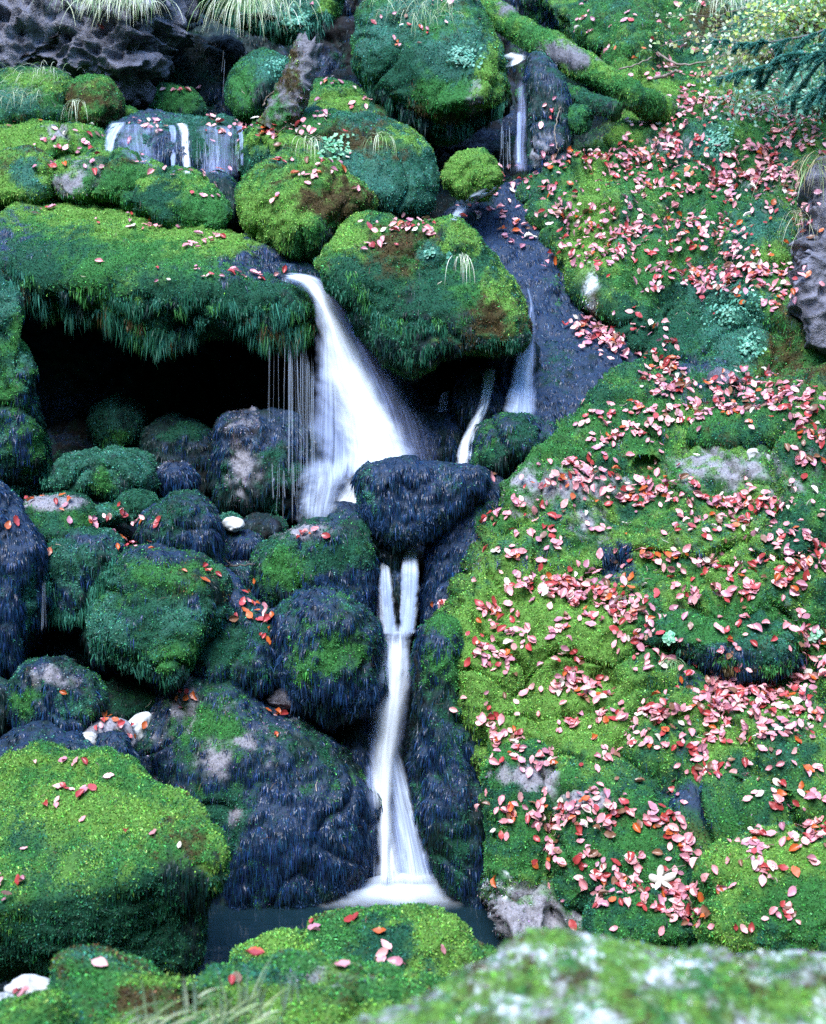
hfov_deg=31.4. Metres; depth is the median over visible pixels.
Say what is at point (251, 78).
boulder
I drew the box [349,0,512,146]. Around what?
boulder
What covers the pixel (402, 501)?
boulder
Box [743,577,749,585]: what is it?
fallen leaf
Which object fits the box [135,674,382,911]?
boulder
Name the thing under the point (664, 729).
fallen leaf
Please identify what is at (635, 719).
fallen leaf
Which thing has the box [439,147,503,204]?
boulder
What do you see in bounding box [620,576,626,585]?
fallen leaf
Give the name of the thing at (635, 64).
twig
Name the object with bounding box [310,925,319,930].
fallen leaf
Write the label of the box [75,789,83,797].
fallen leaf
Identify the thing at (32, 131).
boulder
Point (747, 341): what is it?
ground cover
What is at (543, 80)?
rock slab
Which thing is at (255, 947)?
fallen leaf
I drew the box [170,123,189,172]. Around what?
waterfall
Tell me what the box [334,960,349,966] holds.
fallen leaf
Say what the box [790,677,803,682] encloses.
fallen leaf
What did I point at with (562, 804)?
fallen leaf
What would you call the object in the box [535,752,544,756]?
fallen leaf
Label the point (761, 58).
shrub
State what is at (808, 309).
rock outcrop
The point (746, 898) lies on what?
boulder
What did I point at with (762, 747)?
fallen leaf
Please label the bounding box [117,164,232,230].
boulder
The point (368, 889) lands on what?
foam
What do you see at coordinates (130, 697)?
boulder
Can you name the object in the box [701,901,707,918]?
fallen leaf
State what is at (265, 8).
grass tuft
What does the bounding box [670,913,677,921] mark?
fallen leaf
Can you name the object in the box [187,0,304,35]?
grass tuft
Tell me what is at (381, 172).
boulder
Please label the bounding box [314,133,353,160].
ground cover
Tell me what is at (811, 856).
fallen leaf
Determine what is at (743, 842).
fallen leaf
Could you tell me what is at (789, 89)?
shrub
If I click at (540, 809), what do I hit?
fallen leaf
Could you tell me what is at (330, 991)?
boulder
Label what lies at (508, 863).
boulder
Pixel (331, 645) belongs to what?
boulder
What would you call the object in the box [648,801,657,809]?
fallen leaf
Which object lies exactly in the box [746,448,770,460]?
stone
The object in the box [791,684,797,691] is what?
fallen leaf
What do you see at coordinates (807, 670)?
fallen leaf
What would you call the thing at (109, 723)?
stone
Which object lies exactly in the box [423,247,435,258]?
plant
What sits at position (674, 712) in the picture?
fallen leaf
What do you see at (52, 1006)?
boulder
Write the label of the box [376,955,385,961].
fallen leaf
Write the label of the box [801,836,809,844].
fallen leaf
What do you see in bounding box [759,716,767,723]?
fallen leaf
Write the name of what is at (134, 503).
boulder
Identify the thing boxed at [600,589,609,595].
fallen leaf
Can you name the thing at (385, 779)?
waterfall
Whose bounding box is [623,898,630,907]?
fallen leaf
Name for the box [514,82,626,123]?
fallen log
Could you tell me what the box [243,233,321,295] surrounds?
boulder
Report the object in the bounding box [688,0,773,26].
grass tuft
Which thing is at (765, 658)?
boulder
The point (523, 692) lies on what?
fallen leaf
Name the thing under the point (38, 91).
grass tuft
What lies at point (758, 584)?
fallen leaf
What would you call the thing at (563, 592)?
fallen leaf
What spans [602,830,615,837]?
fallen leaf
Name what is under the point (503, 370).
boulder
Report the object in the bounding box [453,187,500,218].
waterfall
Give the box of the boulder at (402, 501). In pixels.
[350,455,492,552]
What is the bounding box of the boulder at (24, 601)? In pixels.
[0,479,53,679]
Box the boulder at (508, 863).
[480,737,556,901]
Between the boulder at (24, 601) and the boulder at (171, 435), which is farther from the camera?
the boulder at (171, 435)
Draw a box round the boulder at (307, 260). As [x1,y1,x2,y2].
[296,258,314,263]
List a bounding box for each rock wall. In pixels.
[0,270,53,501]
[164,32,246,117]
[404,611,486,909]
[418,470,504,623]
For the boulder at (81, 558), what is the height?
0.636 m
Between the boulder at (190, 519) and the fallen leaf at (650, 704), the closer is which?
the fallen leaf at (650, 704)
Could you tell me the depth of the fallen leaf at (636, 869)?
6.96 m
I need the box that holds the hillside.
[0,0,825,991]
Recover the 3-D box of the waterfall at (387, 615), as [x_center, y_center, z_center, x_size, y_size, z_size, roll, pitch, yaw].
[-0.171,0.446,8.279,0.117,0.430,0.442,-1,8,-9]
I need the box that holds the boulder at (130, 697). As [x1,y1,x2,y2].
[105,672,158,720]
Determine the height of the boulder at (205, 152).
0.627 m
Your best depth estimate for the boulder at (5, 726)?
7.55 m
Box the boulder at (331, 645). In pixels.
[267,584,389,733]
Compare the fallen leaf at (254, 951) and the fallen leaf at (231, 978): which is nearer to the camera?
the fallen leaf at (231, 978)
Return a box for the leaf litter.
[0,0,825,953]
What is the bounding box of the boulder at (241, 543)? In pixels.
[224,529,264,560]
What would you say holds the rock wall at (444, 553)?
on the hillside
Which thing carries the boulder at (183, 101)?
on the hillside
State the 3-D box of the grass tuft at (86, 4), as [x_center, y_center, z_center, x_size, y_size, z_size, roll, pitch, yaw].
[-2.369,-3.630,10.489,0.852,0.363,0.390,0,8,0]
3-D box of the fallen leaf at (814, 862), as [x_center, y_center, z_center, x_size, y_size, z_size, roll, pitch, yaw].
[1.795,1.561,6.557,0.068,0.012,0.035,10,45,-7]
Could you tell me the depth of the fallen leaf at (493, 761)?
7.24 m
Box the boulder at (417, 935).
[227,902,495,978]
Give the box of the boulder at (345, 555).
[248,509,381,613]
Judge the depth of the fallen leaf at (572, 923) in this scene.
7.01 m
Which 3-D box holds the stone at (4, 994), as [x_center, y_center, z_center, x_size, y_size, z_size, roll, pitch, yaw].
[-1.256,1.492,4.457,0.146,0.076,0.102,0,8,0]
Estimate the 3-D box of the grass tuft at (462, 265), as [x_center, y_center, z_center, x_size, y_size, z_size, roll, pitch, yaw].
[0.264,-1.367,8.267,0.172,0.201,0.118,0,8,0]
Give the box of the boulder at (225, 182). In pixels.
[202,169,239,231]
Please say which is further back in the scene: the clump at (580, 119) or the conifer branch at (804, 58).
the clump at (580, 119)
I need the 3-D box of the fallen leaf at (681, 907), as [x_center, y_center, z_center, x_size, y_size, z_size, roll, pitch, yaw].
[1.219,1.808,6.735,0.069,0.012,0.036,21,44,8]
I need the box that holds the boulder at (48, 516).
[23,490,98,544]
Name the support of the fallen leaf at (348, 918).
on the boulder at (417, 935)
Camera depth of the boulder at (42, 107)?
10.38 m
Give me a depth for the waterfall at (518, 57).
10.89 m
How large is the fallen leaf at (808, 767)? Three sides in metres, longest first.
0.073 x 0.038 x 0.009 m
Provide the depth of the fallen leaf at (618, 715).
7.42 m
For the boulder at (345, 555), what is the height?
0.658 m
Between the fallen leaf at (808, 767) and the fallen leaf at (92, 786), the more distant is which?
the fallen leaf at (808, 767)
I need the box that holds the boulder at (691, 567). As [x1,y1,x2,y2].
[638,554,713,590]
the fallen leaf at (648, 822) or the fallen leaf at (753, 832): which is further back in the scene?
the fallen leaf at (648, 822)
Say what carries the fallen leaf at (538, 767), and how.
on the boulder at (508, 863)
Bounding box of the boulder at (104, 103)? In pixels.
[64,73,125,128]
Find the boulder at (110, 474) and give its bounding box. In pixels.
[44,444,160,503]
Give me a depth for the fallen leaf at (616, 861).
6.96 m
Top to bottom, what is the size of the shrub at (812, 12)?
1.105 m
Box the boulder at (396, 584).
[383,567,408,646]
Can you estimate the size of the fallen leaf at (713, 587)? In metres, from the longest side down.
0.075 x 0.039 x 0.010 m
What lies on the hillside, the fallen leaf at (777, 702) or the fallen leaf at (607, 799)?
the fallen leaf at (777, 702)
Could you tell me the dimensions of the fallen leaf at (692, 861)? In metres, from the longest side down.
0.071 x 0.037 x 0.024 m
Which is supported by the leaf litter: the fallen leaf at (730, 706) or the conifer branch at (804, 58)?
the fallen leaf at (730, 706)
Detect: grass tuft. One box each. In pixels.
[0,78,51,107]
[1,60,83,84]
[29,0,131,25]
[60,99,87,120]
[61,0,176,25]
[83,0,183,26]
[120,968,279,1023]
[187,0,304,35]
[202,965,299,1023]
[221,0,322,25]
[236,957,298,1017]
[283,133,333,156]
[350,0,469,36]
[363,131,396,155]
[445,253,474,282]
[660,657,686,671]
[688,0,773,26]
[752,151,825,199]
[780,205,817,239]
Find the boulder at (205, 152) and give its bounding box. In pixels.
[104,108,242,182]
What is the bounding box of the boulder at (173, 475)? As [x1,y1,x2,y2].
[155,459,201,498]
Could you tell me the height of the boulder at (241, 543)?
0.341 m
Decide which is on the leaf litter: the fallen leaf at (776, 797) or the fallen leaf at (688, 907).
the fallen leaf at (776, 797)
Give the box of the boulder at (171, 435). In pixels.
[139,412,212,502]
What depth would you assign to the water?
7.57 m
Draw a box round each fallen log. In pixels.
[481,0,677,122]
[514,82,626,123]
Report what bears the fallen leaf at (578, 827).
on the boulder at (647, 840)
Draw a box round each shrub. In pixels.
[640,0,824,115]
[696,40,825,138]
[698,69,784,124]
[701,0,825,83]
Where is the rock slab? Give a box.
[521,51,575,177]
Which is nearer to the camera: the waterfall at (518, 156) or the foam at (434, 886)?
the foam at (434, 886)
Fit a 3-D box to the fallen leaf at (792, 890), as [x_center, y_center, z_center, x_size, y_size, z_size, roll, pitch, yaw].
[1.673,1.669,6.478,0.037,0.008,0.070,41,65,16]
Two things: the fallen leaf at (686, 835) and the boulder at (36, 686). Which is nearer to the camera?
the fallen leaf at (686, 835)
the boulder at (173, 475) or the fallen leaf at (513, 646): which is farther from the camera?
the boulder at (173, 475)
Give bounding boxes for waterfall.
[106,123,122,151]
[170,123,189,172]
[237,126,242,164]
[288,274,407,513]
[297,464,350,517]
[367,629,430,882]
[380,563,395,633]
[400,544,416,633]
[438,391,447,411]
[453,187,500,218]
[459,370,493,462]
[505,53,523,66]
[507,290,534,413]
[517,114,520,162]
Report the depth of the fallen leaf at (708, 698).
7.43 m
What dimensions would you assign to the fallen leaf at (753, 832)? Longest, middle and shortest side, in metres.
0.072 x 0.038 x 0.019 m
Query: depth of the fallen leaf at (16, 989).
4.13 m
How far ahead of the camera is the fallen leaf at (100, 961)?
4.24 m
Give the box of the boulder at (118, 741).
[95,729,140,760]
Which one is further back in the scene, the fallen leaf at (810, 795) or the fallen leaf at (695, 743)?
the fallen leaf at (695, 743)
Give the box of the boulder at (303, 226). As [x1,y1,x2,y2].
[234,143,378,261]
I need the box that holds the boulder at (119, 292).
[0,198,318,365]
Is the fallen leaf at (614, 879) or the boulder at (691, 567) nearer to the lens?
the fallen leaf at (614, 879)
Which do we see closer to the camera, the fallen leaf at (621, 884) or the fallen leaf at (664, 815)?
the fallen leaf at (621, 884)
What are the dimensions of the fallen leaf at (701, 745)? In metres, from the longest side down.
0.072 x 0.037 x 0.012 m
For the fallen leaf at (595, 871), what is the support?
on the boulder at (647, 840)
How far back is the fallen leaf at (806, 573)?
7.65 m
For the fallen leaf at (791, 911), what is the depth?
6.43 m
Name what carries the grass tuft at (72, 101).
on the boulder at (32, 131)
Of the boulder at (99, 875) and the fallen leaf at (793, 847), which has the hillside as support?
the boulder at (99, 875)
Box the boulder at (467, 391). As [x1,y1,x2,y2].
[450,366,508,443]
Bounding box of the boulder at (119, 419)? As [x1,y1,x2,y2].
[84,393,148,448]
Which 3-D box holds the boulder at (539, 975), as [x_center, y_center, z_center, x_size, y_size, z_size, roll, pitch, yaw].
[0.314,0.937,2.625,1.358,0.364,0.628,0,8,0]
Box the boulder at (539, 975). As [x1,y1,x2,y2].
[340,926,825,1023]
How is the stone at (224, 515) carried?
on the boulder at (241, 543)
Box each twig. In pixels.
[224,557,254,566]
[554,107,560,152]
[619,57,652,69]
[653,69,679,79]
[657,51,727,67]
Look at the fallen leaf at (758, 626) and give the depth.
7.52 m
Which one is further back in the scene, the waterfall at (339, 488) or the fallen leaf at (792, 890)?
the waterfall at (339, 488)
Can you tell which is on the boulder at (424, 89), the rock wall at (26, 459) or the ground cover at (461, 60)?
the ground cover at (461, 60)
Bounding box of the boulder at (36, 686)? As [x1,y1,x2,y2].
[4,654,110,731]
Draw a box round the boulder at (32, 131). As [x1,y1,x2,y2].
[0,118,106,159]
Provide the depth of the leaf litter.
8.02 m
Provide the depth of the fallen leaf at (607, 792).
7.09 m
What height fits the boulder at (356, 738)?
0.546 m
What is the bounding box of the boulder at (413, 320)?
[313,209,537,385]
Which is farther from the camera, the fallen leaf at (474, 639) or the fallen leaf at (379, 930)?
the fallen leaf at (474, 639)
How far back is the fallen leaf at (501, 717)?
7.50 m
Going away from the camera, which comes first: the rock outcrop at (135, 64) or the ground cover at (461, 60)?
the ground cover at (461, 60)
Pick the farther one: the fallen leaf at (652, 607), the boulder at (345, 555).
the boulder at (345, 555)
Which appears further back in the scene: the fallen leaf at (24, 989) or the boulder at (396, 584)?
the boulder at (396, 584)
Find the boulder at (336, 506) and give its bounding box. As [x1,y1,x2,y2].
[297,500,356,524]
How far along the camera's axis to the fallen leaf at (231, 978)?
4.10 m
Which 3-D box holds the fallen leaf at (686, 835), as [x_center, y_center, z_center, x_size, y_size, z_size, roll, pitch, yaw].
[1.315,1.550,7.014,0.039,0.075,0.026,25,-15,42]
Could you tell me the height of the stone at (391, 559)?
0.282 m
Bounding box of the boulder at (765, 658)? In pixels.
[638,607,807,685]
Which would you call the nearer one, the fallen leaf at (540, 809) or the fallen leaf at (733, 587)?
the fallen leaf at (540, 809)
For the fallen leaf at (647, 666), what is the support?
on the hillside
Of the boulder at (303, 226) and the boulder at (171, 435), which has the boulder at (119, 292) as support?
the boulder at (303, 226)
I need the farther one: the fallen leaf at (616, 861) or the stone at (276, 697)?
the stone at (276, 697)
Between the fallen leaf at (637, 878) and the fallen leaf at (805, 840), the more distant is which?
the fallen leaf at (637, 878)
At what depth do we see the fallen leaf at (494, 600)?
7.87 m
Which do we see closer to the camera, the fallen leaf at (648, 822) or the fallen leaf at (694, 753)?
the fallen leaf at (648, 822)
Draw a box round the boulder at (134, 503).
[114,488,159,526]
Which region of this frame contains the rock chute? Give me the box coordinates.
[440,178,639,423]
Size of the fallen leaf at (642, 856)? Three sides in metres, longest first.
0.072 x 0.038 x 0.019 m
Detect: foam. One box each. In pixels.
[346,882,446,899]
[346,887,386,892]
[373,873,431,879]
[373,895,412,899]
[411,883,445,889]
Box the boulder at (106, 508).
[95,501,126,528]
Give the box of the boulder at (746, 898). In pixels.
[687,820,825,955]
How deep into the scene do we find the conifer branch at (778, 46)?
9.47 m
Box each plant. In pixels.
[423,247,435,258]
[445,251,452,263]
[662,630,675,645]
[808,627,824,641]
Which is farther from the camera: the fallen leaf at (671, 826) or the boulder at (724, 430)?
the boulder at (724, 430)
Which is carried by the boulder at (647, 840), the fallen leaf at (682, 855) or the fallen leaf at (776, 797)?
the fallen leaf at (682, 855)
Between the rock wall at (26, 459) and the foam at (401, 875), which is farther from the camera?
the rock wall at (26, 459)
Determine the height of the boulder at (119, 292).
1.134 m
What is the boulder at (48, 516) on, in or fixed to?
on the boulder at (81, 558)
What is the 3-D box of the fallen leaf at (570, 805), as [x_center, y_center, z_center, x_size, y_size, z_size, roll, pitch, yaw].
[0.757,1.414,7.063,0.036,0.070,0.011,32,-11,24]
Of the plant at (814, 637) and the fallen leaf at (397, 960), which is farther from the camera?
the plant at (814, 637)
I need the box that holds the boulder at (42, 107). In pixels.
[0,64,72,124]
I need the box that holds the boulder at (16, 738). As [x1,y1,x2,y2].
[0,720,99,758]
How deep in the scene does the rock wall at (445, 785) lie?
7.63 m
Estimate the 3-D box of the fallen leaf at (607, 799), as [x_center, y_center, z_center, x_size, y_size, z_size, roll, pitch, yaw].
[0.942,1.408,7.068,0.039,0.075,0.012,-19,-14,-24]
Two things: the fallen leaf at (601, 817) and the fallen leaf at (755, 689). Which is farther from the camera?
the fallen leaf at (755, 689)
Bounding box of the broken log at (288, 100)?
[256,32,322,132]
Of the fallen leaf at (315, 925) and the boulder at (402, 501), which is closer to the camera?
the fallen leaf at (315, 925)
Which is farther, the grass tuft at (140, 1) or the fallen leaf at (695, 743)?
the grass tuft at (140, 1)
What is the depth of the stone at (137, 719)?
7.49 m
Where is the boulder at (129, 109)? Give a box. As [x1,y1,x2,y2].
[124,105,138,116]
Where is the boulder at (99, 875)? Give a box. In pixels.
[0,739,230,983]
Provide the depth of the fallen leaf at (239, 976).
4.11 m
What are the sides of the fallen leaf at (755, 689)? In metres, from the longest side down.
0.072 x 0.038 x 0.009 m
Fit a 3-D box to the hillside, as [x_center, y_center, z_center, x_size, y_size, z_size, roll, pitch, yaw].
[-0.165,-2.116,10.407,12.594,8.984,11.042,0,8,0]
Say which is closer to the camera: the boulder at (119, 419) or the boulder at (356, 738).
the boulder at (356, 738)
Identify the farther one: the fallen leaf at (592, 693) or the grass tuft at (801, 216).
the grass tuft at (801, 216)
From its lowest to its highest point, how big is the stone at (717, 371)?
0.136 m
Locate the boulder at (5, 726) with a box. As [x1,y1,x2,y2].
[0,677,11,735]
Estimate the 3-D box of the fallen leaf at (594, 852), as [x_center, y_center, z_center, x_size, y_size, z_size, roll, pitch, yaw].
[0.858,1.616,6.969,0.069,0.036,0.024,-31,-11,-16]
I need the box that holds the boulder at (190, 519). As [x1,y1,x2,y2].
[132,489,232,567]
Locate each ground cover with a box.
[265,58,288,79]
[278,2,314,39]
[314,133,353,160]
[446,39,484,68]
[698,117,738,155]
[700,285,762,328]
[736,331,766,359]
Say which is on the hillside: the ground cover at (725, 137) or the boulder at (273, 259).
the ground cover at (725, 137)
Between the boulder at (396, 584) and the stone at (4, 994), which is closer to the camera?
the stone at (4, 994)
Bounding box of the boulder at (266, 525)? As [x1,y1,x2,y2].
[242,512,288,539]
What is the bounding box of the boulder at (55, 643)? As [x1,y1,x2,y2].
[30,616,106,677]
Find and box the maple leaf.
[649,865,685,889]
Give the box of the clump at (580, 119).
[568,102,593,136]
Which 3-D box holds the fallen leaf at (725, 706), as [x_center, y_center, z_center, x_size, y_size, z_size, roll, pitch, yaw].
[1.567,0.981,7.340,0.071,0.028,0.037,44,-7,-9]
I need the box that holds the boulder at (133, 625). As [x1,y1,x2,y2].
[78,542,234,701]
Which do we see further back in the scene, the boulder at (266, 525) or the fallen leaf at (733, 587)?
the boulder at (266, 525)
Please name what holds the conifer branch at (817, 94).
attached to the conifer branch at (804, 58)
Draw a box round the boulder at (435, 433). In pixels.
[407,405,464,462]
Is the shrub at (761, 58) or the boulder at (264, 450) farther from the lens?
the shrub at (761, 58)
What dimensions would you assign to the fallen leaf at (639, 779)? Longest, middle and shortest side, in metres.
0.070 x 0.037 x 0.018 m
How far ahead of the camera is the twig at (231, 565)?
8.26 m
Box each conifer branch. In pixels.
[706,28,825,71]
[711,49,825,101]
[776,77,825,118]
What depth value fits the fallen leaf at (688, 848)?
6.99 m
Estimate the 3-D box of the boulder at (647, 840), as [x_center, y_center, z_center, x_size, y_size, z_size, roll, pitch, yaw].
[1.044,1.638,7.258,0.787,0.704,0.721,0,8,0]
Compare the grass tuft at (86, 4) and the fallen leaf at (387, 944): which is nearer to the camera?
the fallen leaf at (387, 944)
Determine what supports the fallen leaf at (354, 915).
on the boulder at (417, 935)
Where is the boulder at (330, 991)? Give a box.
[45,943,446,1023]
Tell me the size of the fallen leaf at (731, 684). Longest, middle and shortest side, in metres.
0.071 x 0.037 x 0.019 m
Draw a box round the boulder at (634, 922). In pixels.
[580,881,697,948]
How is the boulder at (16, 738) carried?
on the boulder at (99, 875)
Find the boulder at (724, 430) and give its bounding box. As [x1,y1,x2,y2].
[682,404,763,449]
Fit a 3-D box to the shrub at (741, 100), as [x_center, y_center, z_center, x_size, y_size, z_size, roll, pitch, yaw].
[2.374,-2.955,10.543,0.626,0.432,0.387,0,8,0]
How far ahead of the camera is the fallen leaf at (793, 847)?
6.61 m
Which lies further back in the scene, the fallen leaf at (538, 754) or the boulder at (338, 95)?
the boulder at (338, 95)
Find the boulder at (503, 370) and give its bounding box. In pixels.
[486,334,541,405]
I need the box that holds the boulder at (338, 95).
[305,77,390,117]
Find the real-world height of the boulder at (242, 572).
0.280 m
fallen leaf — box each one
[12,987,21,993]
[13,515,19,525]
[14,874,19,884]
[17,986,28,996]
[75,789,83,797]
[88,783,96,790]
[90,956,107,965]
[228,974,234,983]
[233,971,241,981]
[245,946,263,952]
[245,948,263,954]
[262,614,270,622]
[305,923,320,929]
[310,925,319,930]
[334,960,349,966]
[344,914,353,921]
[351,912,358,918]
[371,927,385,932]
[375,947,387,956]
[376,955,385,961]
[381,939,391,948]
[387,956,404,965]
[472,636,477,644]
[479,712,486,722]
[480,656,487,666]
[489,757,499,764]
[490,875,496,887]
[491,596,496,605]
[497,625,506,631]
[498,713,504,725]
[511,643,516,649]
[519,688,528,695]
[526,766,532,777]
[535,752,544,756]
[535,761,543,770]
[536,804,543,812]
[558,800,564,813]
[560,587,566,597]
[567,800,574,810]
[568,919,576,929]
[569,720,579,727]
[573,853,582,864]
[574,821,581,832]
[578,876,587,889]
[580,684,591,689]
[581,804,590,812]
[588,690,596,696]
[588,849,597,856]
[589,678,596,685]
[593,869,601,878]
[596,812,605,822]
[598,889,609,895]
[598,900,608,906]
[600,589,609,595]
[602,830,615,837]
[603,789,609,797]
[605,797,611,809]
[610,858,621,865]
[611,876,619,884]
[615,711,625,718]
[618,878,626,890]
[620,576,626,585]
[620,798,628,803]
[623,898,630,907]
[625,857,636,863]
[627,851,634,861]
[632,823,640,832]
[633,716,637,723]
[634,777,644,781]
[634,862,640,872]
[634,877,643,882]
[636,641,645,652]
[637,851,645,858]
[640,892,648,903]
[643,664,653,669]
[643,818,651,827]
[646,702,654,707]
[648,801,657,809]
[649,602,655,610]
[649,815,659,821]
[655,558,661,564]
[658,894,664,906]
[660,814,668,821]
[661,726,669,731]
[666,654,676,660]
[668,823,678,830]
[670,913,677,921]
[671,709,678,714]
[672,834,684,841]
[672,903,684,909]
[673,898,684,905]
[678,881,685,890]
[680,845,692,851]
[680,853,688,861]
[681,706,691,711]
[684,832,692,843]
[685,903,690,914]
[688,727,694,735]
[689,747,698,755]
[690,741,698,745]
[690,857,698,868]
[692,593,697,605]
[697,890,703,901]
[698,743,707,751]
[699,693,706,700]
[700,873,708,882]
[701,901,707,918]
[705,691,710,701]
[710,582,715,590]
[710,582,720,590]
[719,590,732,596]
[720,705,729,713]
[724,703,732,708]
[727,585,736,591]
[728,683,734,692]
[737,684,745,689]
[741,837,750,845]
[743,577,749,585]
[749,829,761,834]
[749,839,759,844]
[751,582,760,588]
[751,687,758,694]
[751,860,758,869]
[753,623,761,631]
[757,842,763,849]
[758,745,767,750]
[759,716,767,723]
[759,874,766,885]
[764,830,776,835]
[766,859,777,868]
[768,707,776,713]
[771,701,783,705]
[773,794,782,804]
[775,802,783,809]
[778,864,788,869]
[779,836,785,846]
[782,907,793,913]
[783,622,790,628]
[788,885,796,895]
[789,625,800,631]
[789,843,799,850]
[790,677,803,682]
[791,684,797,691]
[791,865,799,876]
[792,831,798,837]
[794,697,802,704]
[795,579,807,585]
[801,763,814,771]
[801,832,810,840]
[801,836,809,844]
[803,569,809,580]
[803,668,811,673]
[803,792,816,798]
[807,854,816,860]
[809,858,819,864]
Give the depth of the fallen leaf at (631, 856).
6.95 m
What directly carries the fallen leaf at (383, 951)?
on the boulder at (417, 935)
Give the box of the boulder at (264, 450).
[205,406,312,524]
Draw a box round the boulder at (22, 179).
[0,144,55,210]
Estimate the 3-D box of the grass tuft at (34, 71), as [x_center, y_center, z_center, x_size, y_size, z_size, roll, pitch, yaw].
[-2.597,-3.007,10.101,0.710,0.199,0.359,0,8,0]
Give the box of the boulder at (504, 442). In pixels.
[468,411,558,479]
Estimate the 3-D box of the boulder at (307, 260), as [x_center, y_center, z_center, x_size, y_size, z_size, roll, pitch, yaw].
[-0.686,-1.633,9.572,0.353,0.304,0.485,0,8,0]
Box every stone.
[0,992,14,1000]
[4,974,49,994]
[82,717,137,748]
[82,731,97,745]
[128,712,151,741]
[219,511,242,535]
[222,516,244,531]
[265,688,293,709]
[378,544,411,573]
[707,366,742,386]
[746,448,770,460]
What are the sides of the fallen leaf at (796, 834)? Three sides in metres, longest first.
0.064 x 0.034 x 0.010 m
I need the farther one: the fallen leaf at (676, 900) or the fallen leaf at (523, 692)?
the fallen leaf at (523, 692)
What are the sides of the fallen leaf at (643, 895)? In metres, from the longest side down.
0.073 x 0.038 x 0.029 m
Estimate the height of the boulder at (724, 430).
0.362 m
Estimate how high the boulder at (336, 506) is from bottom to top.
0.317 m
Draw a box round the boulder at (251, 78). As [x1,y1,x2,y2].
[224,47,288,125]
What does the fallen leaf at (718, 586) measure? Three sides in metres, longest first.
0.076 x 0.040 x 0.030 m
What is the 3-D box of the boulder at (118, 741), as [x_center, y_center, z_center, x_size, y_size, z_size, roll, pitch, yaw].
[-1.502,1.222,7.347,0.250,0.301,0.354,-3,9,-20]
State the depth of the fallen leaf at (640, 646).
7.59 m
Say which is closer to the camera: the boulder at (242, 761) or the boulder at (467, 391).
the boulder at (242, 761)
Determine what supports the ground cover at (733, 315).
on the hillside
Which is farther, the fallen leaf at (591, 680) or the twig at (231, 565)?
the twig at (231, 565)
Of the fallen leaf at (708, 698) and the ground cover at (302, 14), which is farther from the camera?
the ground cover at (302, 14)
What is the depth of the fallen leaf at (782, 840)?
6.65 m
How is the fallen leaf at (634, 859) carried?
on the boulder at (647, 840)
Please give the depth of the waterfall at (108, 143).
10.11 m
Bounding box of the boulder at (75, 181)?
[49,145,163,204]
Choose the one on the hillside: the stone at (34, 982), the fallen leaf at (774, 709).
the fallen leaf at (774, 709)
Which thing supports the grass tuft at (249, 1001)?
on the terrain
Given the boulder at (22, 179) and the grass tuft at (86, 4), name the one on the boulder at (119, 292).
the boulder at (22, 179)
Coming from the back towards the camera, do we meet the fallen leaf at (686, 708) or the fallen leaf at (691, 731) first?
the fallen leaf at (686, 708)
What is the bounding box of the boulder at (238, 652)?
[190,567,281,699]
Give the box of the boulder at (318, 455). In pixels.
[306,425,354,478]
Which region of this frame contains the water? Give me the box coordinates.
[187,852,503,977]
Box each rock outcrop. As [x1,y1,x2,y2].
[0,0,200,110]
[787,155,825,353]
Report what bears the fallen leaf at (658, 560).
on the leaf litter
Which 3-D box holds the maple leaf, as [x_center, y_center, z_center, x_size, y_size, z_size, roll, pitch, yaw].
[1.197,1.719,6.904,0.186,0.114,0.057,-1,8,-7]
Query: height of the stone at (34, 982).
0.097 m
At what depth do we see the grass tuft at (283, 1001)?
3.69 m
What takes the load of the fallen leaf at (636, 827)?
on the boulder at (647, 840)
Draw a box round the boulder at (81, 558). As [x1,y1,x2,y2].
[42,525,125,636]
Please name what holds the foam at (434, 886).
on the water
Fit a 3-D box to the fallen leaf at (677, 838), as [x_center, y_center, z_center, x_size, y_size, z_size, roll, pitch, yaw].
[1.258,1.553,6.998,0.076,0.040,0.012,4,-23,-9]
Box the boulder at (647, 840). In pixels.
[548,780,698,913]
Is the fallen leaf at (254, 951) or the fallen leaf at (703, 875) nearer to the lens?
the fallen leaf at (254, 951)
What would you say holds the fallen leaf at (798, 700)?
on the leaf litter
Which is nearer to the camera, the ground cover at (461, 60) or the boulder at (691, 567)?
the boulder at (691, 567)
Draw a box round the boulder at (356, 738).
[328,714,382,779]
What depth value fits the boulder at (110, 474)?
8.60 m
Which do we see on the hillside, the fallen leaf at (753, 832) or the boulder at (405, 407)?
the boulder at (405, 407)
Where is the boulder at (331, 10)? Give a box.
[198,0,344,48]
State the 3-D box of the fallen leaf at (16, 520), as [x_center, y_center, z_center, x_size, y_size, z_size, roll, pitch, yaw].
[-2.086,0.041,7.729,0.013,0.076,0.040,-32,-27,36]
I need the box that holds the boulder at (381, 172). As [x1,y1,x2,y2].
[233,105,441,220]
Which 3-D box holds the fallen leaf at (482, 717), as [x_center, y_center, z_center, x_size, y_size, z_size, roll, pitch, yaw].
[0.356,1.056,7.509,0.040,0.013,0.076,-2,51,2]
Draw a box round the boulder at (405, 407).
[343,353,425,455]
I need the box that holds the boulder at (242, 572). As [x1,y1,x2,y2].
[228,559,253,593]
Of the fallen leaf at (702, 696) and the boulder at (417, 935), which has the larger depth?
the fallen leaf at (702, 696)
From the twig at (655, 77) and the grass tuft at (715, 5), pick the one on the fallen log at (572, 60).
the twig at (655, 77)
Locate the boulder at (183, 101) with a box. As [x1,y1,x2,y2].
[149,81,208,116]
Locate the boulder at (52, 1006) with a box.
[0,988,77,1023]

